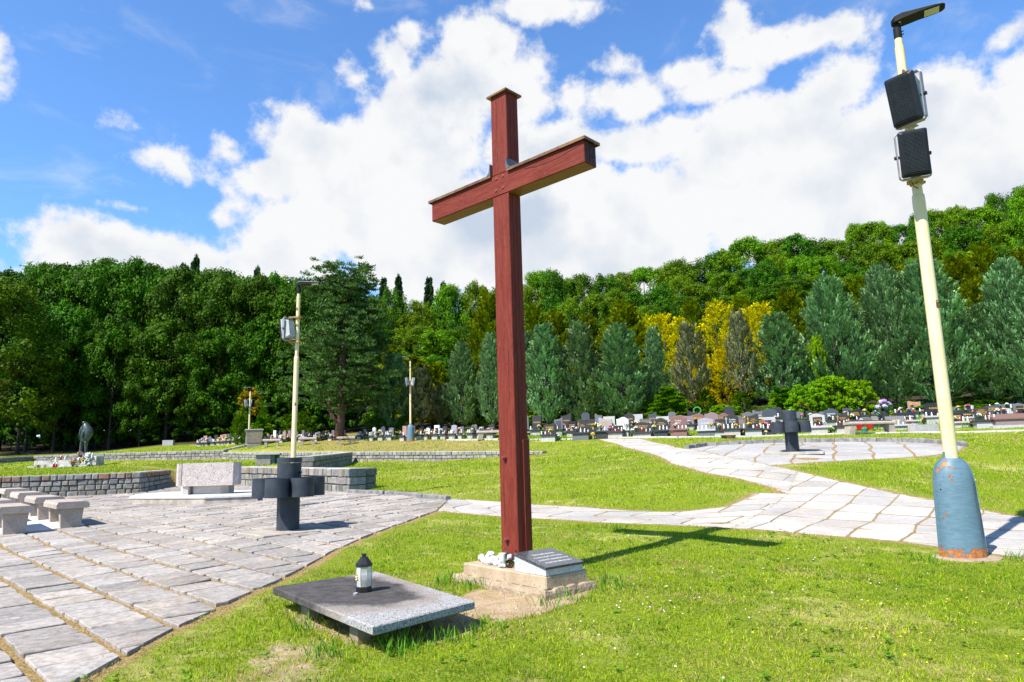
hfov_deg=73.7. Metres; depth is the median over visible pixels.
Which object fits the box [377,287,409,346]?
broadleaf tree
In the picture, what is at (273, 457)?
door panel
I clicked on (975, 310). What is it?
juniper
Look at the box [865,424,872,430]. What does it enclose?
heart lantern
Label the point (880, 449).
round plaza paving
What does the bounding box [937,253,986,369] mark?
thuja
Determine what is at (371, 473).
stone wall
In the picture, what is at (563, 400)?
thuja
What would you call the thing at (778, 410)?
gravestone
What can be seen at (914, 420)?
gravestone
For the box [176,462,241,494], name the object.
stone altar
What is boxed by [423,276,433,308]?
spruce tree
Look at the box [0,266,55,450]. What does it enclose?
forest tree
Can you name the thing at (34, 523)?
bench strip paving
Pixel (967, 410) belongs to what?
gravestone
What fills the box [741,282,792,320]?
broadleaf tree
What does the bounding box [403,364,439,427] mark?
juniper
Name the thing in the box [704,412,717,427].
gravestone
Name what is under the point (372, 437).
gravestone
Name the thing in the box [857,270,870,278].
broadleaf tree
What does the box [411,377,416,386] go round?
loudspeaker
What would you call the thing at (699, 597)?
daisies
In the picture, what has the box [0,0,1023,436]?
sky
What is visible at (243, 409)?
thuja
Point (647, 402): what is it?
shrub
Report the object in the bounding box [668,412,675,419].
gravestone
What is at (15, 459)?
stone wall
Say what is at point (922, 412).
gravestone
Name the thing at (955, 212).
broadleaf tree
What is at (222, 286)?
forest tree
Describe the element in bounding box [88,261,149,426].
forest tree
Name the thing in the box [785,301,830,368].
thuja
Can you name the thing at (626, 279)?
broadleaf tree
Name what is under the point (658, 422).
gravestone
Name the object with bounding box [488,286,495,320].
broadleaf tree
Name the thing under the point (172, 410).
shrub
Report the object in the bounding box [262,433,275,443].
gravestone
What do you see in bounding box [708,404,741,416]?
shrub
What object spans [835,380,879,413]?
shrub
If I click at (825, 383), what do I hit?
shrub
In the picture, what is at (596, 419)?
gravestone
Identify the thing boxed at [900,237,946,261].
broadleaf tree
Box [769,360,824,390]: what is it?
shrub
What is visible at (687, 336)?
juniper
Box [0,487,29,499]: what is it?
stone bench
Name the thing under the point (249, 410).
lamp post
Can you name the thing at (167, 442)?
concrete trough
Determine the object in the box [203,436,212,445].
gravestone
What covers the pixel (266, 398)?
shrub
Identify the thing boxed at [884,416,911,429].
gravestone
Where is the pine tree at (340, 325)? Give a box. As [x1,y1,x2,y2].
[257,255,421,439]
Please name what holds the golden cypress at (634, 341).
on the ground at (496, 602)
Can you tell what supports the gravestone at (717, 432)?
on the ground at (496, 602)
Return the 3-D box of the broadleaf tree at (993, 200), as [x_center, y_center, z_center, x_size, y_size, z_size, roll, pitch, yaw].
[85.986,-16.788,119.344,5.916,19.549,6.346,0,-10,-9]
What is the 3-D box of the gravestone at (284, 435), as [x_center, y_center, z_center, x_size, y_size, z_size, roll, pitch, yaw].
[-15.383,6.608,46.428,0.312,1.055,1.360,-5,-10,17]
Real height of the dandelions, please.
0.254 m
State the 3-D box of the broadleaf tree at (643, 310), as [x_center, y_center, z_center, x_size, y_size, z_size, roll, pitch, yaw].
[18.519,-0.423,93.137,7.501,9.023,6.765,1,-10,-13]
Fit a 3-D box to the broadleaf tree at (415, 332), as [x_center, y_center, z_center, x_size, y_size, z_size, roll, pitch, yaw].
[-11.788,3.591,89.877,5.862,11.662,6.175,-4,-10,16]
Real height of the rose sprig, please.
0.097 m
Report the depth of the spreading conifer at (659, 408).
42.55 m
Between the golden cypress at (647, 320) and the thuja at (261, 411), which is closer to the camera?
the thuja at (261, 411)
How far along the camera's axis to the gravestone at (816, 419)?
32.59 m
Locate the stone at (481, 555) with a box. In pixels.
[478,553,484,561]
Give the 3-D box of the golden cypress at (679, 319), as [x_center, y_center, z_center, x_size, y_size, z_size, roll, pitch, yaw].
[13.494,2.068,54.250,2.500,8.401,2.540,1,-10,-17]
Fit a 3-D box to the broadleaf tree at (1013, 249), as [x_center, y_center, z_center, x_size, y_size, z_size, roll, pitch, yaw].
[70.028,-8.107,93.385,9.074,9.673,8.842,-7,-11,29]
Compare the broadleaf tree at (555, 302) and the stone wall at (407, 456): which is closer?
the stone wall at (407, 456)
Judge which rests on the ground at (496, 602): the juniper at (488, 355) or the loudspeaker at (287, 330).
the juniper at (488, 355)
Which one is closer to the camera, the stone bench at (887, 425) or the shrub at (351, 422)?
the stone bench at (887, 425)
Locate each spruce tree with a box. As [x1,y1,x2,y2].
[190,254,199,270]
[253,264,260,276]
[378,277,386,302]
[394,274,404,312]
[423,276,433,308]
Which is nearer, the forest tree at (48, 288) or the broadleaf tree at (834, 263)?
the forest tree at (48, 288)
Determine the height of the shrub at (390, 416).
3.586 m
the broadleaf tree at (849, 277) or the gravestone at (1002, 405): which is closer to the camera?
the gravestone at (1002, 405)
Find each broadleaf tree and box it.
[350,362,385,423]
[351,351,384,410]
[364,348,414,378]
[369,295,394,345]
[371,323,392,345]
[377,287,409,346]
[378,328,420,354]
[393,312,425,353]
[395,298,436,358]
[400,324,440,356]
[402,356,427,368]
[411,328,459,360]
[419,312,446,355]
[426,355,452,386]
[429,282,470,358]
[436,304,467,357]
[451,326,479,349]
[454,329,486,351]
[457,278,485,331]
[463,286,497,424]
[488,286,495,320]
[523,270,561,302]
[523,286,544,327]
[524,300,548,321]
[534,267,571,317]
[541,296,571,322]
[541,311,567,336]
[555,297,584,319]
[558,274,583,320]
[564,316,571,338]
[567,319,603,338]
[571,273,600,319]
[573,292,614,341]
[584,273,631,320]
[589,321,606,341]
[598,286,632,324]
[604,271,636,302]
[622,290,652,320]
[623,266,662,304]
[634,305,663,347]
[638,283,674,307]
[646,324,670,352]
[650,296,681,346]
[655,256,695,293]
[662,294,714,323]
[665,274,702,321]
[667,261,709,299]
[670,282,716,317]
[687,322,721,353]
[691,250,736,325]
[698,305,723,327]
[704,248,742,305]
[704,272,743,299]
[707,340,721,360]
[709,295,758,326]
[709,327,725,355]
[723,235,775,292]
[727,268,760,295]
[730,286,762,320]
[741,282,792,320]
[744,258,781,301]
[752,235,803,281]
[760,308,793,327]
[763,251,794,299]
[764,275,814,308]
[775,233,818,278]
[780,254,821,280]
[789,274,828,301]
[800,237,846,276]
[804,254,844,292]
[818,238,856,261]
[822,260,868,276]
[837,273,863,307]
[839,222,872,269]
[840,278,850,303]
[845,220,895,268]
[848,247,887,274]
[856,240,904,274]
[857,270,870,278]
[879,223,915,264]
[881,241,918,268]
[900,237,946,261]
[901,213,941,264]
[927,208,956,249]
[932,225,971,254]
[935,204,973,244]
[938,250,974,265]
[943,223,996,260]
[953,204,1003,248]
[969,223,1006,246]
[980,191,1011,228]
[987,219,1023,256]
[994,244,1014,260]
[1001,244,1023,258]
[1003,186,1022,242]
[1004,215,1023,248]
[1005,184,1023,254]
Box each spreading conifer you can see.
[251,417,272,438]
[644,386,692,419]
[760,386,802,416]
[866,405,892,414]
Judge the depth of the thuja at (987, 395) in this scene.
42.40 m
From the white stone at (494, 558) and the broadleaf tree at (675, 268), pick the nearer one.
the white stone at (494, 558)
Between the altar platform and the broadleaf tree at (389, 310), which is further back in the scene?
the broadleaf tree at (389, 310)
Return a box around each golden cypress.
[629,312,642,412]
[633,314,665,402]
[652,311,681,403]
[665,315,693,411]
[683,323,706,391]
[683,348,718,412]
[695,298,737,396]
[708,349,739,404]
[712,303,750,398]
[738,305,767,405]
[747,300,785,396]
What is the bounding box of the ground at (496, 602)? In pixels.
[0,348,1023,681]
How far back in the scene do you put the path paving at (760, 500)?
12.58 m
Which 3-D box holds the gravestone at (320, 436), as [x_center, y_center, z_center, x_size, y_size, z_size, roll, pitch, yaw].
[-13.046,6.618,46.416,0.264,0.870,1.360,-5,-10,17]
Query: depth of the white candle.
7.08 m
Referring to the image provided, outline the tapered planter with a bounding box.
[245,429,263,447]
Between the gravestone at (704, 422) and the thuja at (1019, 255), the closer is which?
the gravestone at (704, 422)
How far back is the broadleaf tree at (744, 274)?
106.52 m
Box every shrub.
[0,391,16,441]
[0,393,51,446]
[0,411,29,450]
[9,415,76,449]
[29,399,93,449]
[56,397,102,448]
[74,407,119,448]
[91,395,130,445]
[97,371,158,427]
[107,403,152,446]
[117,404,176,445]
[135,416,187,444]
[157,390,199,441]
[168,411,220,441]
[193,409,247,435]
[197,424,229,436]
[219,415,272,434]
[235,387,281,429]
[244,423,278,439]
[251,390,304,434]
[254,389,300,432]
[273,399,322,431]
[278,383,329,428]
[290,409,330,429]
[306,389,358,430]
[328,399,380,430]
[359,386,399,429]
[388,412,438,424]
[455,395,497,426]
[527,406,562,423]
[589,394,633,418]
[624,400,653,418]
[669,375,729,407]
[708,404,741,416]
[709,361,760,401]
[737,369,792,402]
[766,395,805,409]
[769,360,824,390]
[783,384,829,414]
[803,375,856,411]
[805,334,834,407]
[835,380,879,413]
[906,374,933,387]
[930,375,988,391]
[952,404,1000,409]
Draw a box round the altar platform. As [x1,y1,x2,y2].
[129,490,257,504]
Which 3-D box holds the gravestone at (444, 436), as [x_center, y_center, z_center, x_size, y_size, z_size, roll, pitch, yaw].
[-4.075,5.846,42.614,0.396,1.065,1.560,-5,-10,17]
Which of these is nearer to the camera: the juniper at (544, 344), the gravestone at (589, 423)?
the gravestone at (589, 423)
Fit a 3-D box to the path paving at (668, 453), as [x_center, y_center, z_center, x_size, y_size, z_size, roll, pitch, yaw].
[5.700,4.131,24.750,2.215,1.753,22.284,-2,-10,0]
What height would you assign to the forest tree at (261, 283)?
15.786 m
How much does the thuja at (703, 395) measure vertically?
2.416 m
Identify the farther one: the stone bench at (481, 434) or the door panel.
the stone bench at (481, 434)
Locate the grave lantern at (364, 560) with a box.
[355,553,371,592]
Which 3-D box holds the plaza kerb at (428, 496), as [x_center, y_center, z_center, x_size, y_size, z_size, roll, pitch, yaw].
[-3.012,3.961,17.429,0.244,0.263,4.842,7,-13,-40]
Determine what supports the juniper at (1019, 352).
on the ground at (496, 602)
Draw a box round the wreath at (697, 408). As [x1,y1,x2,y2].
[693,407,703,413]
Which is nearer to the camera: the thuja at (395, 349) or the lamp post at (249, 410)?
the lamp post at (249, 410)
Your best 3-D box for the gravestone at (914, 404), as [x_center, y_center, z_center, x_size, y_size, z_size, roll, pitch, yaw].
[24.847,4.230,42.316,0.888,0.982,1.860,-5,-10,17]
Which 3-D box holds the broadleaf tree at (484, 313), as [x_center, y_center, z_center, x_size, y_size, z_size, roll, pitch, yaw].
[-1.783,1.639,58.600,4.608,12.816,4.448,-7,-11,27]
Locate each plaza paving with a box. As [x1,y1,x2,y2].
[0,485,447,681]
[690,442,961,465]
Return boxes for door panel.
[271,455,279,464]
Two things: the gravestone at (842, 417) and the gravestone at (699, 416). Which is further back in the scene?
the gravestone at (699, 416)
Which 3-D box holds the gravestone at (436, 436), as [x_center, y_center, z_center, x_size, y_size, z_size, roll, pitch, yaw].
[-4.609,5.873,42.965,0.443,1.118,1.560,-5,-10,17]
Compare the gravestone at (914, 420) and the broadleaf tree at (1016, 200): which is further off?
the broadleaf tree at (1016, 200)
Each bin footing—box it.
[237,528,326,537]
[760,451,823,454]
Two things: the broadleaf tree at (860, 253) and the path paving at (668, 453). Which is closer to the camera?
the path paving at (668, 453)
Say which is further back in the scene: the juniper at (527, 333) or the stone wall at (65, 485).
the juniper at (527, 333)
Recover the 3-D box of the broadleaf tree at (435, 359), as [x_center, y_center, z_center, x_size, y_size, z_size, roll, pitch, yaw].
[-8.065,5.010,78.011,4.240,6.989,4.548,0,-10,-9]
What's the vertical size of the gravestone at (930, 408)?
1.415 m
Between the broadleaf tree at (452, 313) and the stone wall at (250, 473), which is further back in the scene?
the broadleaf tree at (452, 313)
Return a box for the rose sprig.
[504,554,513,561]
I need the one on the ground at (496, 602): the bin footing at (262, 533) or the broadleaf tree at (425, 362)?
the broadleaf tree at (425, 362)
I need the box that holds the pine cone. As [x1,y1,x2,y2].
[505,559,513,567]
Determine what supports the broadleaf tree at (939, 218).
on the ground at (496, 602)
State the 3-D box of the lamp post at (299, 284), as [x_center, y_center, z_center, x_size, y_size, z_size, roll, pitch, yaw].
[-5.000,1.204,16.362,0.727,5.412,0.254,-2,-10,0]
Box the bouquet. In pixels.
[874,399,894,419]
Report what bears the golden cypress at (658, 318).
on the ground at (496, 602)
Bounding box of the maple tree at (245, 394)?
[237,387,263,436]
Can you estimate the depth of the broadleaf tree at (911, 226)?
121.17 m
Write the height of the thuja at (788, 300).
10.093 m
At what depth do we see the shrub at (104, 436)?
59.92 m
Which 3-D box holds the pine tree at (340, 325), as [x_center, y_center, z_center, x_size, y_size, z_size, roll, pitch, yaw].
[-11.798,0.565,47.121,9.794,13.609,10.522,6,-13,-40]
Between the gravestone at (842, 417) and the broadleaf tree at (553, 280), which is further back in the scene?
the broadleaf tree at (553, 280)
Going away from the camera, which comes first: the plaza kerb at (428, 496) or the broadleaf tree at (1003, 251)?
the plaza kerb at (428, 496)
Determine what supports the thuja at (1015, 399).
on the ground at (496, 602)
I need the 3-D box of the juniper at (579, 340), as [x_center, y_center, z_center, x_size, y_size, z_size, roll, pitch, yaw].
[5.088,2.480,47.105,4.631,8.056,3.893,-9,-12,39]
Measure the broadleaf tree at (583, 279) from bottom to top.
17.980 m
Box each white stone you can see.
[480,557,488,562]
[484,558,493,564]
[486,551,494,556]
[489,556,498,560]
[493,559,501,565]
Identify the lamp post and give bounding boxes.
[244,387,251,443]
[291,281,320,457]
[402,356,414,440]
[891,2,987,557]
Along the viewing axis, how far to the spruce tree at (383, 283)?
110.92 m
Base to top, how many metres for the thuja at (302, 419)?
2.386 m
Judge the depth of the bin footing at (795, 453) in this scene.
19.65 m
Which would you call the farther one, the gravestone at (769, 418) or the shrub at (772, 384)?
the shrub at (772, 384)
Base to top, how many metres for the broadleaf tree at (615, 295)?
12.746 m
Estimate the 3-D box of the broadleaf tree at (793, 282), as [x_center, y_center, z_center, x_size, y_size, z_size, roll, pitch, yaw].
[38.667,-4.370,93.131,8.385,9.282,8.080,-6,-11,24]
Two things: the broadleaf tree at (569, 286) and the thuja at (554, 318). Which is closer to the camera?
the thuja at (554, 318)
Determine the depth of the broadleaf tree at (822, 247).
122.02 m
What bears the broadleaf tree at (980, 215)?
on the ground at (496, 602)
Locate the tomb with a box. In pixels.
[986,413,1023,428]
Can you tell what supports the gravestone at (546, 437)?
on the ground at (496, 602)
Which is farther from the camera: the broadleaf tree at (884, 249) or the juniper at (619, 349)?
the broadleaf tree at (884, 249)
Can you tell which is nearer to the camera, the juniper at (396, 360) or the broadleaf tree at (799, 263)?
the juniper at (396, 360)
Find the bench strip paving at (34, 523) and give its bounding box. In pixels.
[0,516,84,534]
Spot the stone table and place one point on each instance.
(388, 603)
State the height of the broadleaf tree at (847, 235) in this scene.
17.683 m
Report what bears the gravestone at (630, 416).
on the ground at (496, 602)
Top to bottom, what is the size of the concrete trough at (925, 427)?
0.380 m
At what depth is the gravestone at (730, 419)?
33.41 m
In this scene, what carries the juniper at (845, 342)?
on the ground at (496, 602)
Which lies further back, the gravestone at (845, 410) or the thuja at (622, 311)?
the thuja at (622, 311)
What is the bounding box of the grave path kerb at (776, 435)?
[447,430,1023,440]
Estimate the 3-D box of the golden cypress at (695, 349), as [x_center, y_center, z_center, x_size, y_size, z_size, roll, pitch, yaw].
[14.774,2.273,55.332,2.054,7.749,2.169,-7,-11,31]
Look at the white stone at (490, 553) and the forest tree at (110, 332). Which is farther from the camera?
the forest tree at (110, 332)
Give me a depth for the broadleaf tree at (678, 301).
91.81 m
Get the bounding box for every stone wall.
[0,456,32,463]
[0,470,170,497]
[34,450,227,460]
[223,444,246,449]
[223,451,546,461]
[239,466,365,491]
[298,452,352,466]
[338,467,376,491]
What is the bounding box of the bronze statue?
[78,421,93,456]
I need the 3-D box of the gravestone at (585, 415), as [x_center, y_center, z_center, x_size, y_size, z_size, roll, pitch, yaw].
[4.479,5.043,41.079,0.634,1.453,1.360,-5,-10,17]
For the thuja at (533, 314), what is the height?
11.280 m
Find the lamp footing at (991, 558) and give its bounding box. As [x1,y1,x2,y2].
[932,554,1002,561]
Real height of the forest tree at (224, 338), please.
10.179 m
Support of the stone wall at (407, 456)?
on the ground at (496, 602)
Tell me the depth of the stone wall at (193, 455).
45.30 m
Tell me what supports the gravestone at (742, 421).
on the ground at (496, 602)
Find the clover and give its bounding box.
[70,524,1023,681]
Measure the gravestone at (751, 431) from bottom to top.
1.363 m
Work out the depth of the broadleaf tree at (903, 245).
103.70 m
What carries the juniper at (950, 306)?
on the ground at (496, 602)
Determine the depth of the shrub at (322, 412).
59.47 m
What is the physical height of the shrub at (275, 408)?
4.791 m
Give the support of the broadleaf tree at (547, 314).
on the ground at (496, 602)
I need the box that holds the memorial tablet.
[513,548,583,575]
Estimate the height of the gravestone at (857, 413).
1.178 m
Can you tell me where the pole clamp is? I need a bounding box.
[906,177,925,187]
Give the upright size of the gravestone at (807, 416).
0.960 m
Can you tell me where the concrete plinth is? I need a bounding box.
[452,561,596,600]
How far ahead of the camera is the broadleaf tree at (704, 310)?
91.61 m
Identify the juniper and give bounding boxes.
[369,352,418,433]
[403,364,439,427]
[425,382,456,427]
[439,341,487,426]
[474,330,498,423]
[524,330,544,419]
[525,322,570,424]
[546,319,613,421]
[589,321,656,417]
[641,324,674,406]
[670,321,712,410]
[720,307,759,411]
[743,311,810,406]
[789,273,884,410]
[828,332,884,406]
[851,262,932,408]
[864,257,989,403]
[948,301,1021,405]
[969,255,1023,400]
[1001,279,1023,390]
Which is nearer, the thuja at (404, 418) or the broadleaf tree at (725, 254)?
the thuja at (404, 418)
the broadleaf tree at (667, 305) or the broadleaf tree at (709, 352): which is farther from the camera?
the broadleaf tree at (667, 305)
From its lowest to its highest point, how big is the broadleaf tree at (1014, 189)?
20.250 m
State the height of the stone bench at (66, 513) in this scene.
0.520 m
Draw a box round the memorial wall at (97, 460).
[27,456,103,467]
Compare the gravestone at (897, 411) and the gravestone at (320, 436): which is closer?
the gravestone at (897, 411)
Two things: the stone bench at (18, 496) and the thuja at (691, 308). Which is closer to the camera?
the stone bench at (18, 496)
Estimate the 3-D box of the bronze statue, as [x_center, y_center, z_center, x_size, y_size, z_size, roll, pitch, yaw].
[-26.017,5.972,41.699,0.744,2.135,0.524,2,-10,-21]
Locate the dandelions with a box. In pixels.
[603,544,1023,680]
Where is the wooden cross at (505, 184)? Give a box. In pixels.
[428,87,599,559]
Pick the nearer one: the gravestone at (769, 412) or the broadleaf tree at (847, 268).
the gravestone at (769, 412)
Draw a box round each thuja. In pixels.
[226,415,245,444]
[232,406,253,442]
[256,400,272,431]
[278,414,291,435]
[291,411,318,434]
[362,410,393,434]
[368,344,400,410]
[383,355,435,425]
[391,415,417,432]
[423,360,453,424]
[440,403,472,428]
[457,360,488,422]
[472,409,496,428]
[524,302,550,394]
[527,407,537,425]
[540,385,589,415]
[541,308,576,398]
[544,405,567,422]
[574,313,602,400]
[593,299,654,399]
[593,400,620,419]
[654,385,686,415]
[672,297,713,386]
[690,389,717,414]
[725,294,763,385]
[725,391,759,414]
[770,287,810,382]
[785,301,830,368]
[840,276,888,361]
[879,264,922,367]
[892,400,924,409]
[924,391,980,405]
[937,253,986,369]
[960,240,1012,358]
[963,393,1011,406]
[985,389,1023,403]
[1002,247,1023,313]
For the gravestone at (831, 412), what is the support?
on the ground at (496, 602)
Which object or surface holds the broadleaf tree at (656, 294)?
on the ground at (496, 602)
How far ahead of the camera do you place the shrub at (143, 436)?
57.32 m
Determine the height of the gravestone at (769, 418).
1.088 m
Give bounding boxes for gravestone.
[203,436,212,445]
[209,435,218,444]
[215,435,223,444]
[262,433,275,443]
[270,430,276,441]
[278,430,290,442]
[315,432,326,440]
[327,430,334,440]
[356,431,367,439]
[368,427,377,440]
[377,426,385,440]
[385,428,398,439]
[399,426,406,440]
[415,426,423,439]
[423,428,431,439]
[431,425,439,439]
[439,426,448,439]
[448,425,457,438]
[457,427,466,438]
[466,426,476,438]
[485,424,498,438]
[527,415,530,434]
[529,415,543,434]
[540,423,560,441]
[554,418,566,434]
[561,413,571,431]
[566,421,575,436]
[571,419,591,440]
[581,413,589,423]
[586,419,596,435]
[594,418,614,438]
[595,414,602,430]
[603,416,614,425]
[606,425,624,438]
[616,417,629,436]
[624,413,633,428]
[631,422,652,437]
[633,414,642,430]
[639,419,651,429]
[648,412,656,420]
[650,418,668,435]
[656,416,669,428]
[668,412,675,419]
[669,415,688,435]
[680,415,695,429]
[687,411,696,415]
[691,414,703,428]
[696,418,715,435]
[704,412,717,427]
[713,419,723,435]
[718,413,727,418]
[722,414,741,435]
[724,406,733,414]
[737,416,745,435]
[742,412,751,416]
[743,414,762,436]
[752,410,762,416]
[759,419,773,434]
[760,417,776,433]
[762,408,779,421]
[772,407,782,421]
[796,412,805,420]
[805,411,816,420]
[809,414,828,433]
[823,408,837,425]
[833,412,847,432]
[842,408,850,418]
[848,408,860,420]
[859,417,870,426]
[861,411,870,417]
[871,416,883,428]
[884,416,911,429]
[892,409,902,415]
[896,412,921,424]
[905,401,923,411]
[906,407,918,416]
[918,409,923,416]
[920,402,938,424]
[952,407,963,412]
[953,412,970,427]
[963,405,973,411]
[963,412,973,420]
[969,406,992,428]
[987,404,1000,413]
[1000,408,1012,413]
[1001,404,1012,412]
[1012,403,1023,413]
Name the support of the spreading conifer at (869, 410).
on the ground at (496, 602)
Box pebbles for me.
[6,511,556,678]
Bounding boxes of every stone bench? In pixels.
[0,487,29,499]
[0,498,15,503]
[0,503,34,534]
[10,491,45,504]
[24,495,64,520]
[43,499,89,528]
[262,439,280,446]
[298,437,316,444]
[337,436,354,444]
[477,429,498,439]
[843,420,895,434]
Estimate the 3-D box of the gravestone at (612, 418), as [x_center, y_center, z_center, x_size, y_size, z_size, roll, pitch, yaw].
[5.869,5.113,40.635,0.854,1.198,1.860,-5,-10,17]
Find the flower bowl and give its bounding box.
[726,435,735,438]
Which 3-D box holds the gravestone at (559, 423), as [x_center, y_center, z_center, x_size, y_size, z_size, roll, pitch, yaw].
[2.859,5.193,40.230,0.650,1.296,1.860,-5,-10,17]
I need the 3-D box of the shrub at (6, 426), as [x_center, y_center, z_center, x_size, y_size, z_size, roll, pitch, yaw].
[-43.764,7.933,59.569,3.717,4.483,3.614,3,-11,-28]
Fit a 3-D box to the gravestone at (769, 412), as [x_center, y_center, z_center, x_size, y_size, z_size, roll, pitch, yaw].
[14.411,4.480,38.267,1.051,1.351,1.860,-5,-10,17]
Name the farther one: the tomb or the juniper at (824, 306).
the juniper at (824, 306)
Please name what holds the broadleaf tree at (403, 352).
on the ground at (496, 602)
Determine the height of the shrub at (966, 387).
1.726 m
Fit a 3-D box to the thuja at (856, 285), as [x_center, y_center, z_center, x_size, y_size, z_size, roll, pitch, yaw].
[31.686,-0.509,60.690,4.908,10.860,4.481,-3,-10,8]
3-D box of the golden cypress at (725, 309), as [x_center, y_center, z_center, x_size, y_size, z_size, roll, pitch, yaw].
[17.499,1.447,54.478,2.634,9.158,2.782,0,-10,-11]
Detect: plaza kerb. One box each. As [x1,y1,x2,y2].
[346,489,450,499]
[685,438,967,448]
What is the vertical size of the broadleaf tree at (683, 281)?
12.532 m
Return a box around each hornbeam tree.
[0,275,79,420]
[0,353,73,453]
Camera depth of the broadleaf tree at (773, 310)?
77.50 m
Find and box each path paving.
[438,493,784,527]
[600,439,797,493]
[735,472,1023,555]
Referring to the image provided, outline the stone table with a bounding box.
[273,572,474,644]
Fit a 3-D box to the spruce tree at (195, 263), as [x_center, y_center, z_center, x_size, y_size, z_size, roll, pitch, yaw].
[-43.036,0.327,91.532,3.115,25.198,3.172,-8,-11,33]
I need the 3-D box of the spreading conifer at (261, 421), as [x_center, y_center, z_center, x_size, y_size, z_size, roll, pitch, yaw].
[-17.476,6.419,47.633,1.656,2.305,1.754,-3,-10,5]
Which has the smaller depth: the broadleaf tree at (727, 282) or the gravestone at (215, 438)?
the gravestone at (215, 438)
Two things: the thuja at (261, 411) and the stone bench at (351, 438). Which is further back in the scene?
the thuja at (261, 411)
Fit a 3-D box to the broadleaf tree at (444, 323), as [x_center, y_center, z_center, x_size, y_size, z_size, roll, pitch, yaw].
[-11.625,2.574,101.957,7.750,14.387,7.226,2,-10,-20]
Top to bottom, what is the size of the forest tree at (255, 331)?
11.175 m
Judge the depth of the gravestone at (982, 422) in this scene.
31.43 m
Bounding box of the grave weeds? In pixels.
[366,411,973,441]
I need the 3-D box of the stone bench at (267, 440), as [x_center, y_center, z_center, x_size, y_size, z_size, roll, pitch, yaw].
[-15.516,6.587,44.094,1.100,0.500,0.420,0,-10,-12]
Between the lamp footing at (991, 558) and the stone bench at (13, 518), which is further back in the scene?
the stone bench at (13, 518)
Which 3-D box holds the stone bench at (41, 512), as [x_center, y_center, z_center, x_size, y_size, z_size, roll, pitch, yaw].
[-10.592,3.771,15.441,0.560,0.520,1.660,7,-13,-41]
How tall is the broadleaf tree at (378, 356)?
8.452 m
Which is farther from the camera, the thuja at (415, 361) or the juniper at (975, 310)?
the thuja at (415, 361)
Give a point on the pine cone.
(511, 562)
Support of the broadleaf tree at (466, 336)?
on the ground at (496, 602)
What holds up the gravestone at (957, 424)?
on the ground at (496, 602)
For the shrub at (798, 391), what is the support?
on the ground at (496, 602)
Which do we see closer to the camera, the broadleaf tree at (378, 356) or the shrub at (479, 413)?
the shrub at (479, 413)
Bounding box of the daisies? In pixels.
[515,523,927,678]
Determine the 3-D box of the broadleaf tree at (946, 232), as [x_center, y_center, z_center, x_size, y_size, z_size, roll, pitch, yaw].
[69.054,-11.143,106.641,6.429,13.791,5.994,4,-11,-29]
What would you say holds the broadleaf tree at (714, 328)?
on the ground at (496, 602)
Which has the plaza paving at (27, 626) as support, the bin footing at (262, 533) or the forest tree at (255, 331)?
the bin footing at (262, 533)
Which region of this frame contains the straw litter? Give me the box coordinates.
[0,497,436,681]
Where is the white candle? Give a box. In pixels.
[499,553,505,563]
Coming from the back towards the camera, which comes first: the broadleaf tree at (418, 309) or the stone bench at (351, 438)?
the broadleaf tree at (418, 309)
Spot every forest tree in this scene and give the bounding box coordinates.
[0,261,71,391]
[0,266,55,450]
[0,317,7,376]
[0,334,64,451]
[4,262,108,448]
[11,297,99,450]
[50,257,144,447]
[61,260,103,424]
[78,312,152,448]
[81,256,134,356]
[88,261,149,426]
[91,255,184,444]
[117,368,163,446]
[118,317,210,439]
[119,263,181,437]
[140,265,223,442]
[169,267,236,437]
[175,370,217,441]
[181,267,270,439]
[181,326,258,434]
[208,267,239,324]
[211,274,267,375]
[220,272,305,414]
[221,316,291,414]
[249,270,312,411]
[254,276,333,404]
[303,280,375,413]
[339,295,380,366]
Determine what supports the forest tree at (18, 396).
on the ground at (496, 602)
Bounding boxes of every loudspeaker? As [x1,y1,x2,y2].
[243,399,247,406]
[249,399,254,406]
[279,317,296,340]
[404,377,408,386]
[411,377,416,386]
[884,70,927,129]
[894,127,931,181]
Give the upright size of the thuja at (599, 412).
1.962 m
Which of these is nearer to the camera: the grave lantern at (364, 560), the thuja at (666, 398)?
the grave lantern at (364, 560)
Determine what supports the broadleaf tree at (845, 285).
on the ground at (496, 602)
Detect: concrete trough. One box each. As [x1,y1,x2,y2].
[162,440,174,445]
[907,424,938,431]
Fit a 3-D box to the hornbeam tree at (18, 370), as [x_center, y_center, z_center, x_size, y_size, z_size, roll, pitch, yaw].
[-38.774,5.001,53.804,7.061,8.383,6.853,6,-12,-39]
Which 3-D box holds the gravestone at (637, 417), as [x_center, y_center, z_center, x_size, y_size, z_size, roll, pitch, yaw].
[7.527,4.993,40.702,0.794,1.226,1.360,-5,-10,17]
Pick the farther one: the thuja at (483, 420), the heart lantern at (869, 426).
the thuja at (483, 420)
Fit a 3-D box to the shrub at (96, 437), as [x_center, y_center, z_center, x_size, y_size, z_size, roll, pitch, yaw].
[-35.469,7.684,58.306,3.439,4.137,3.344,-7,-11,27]

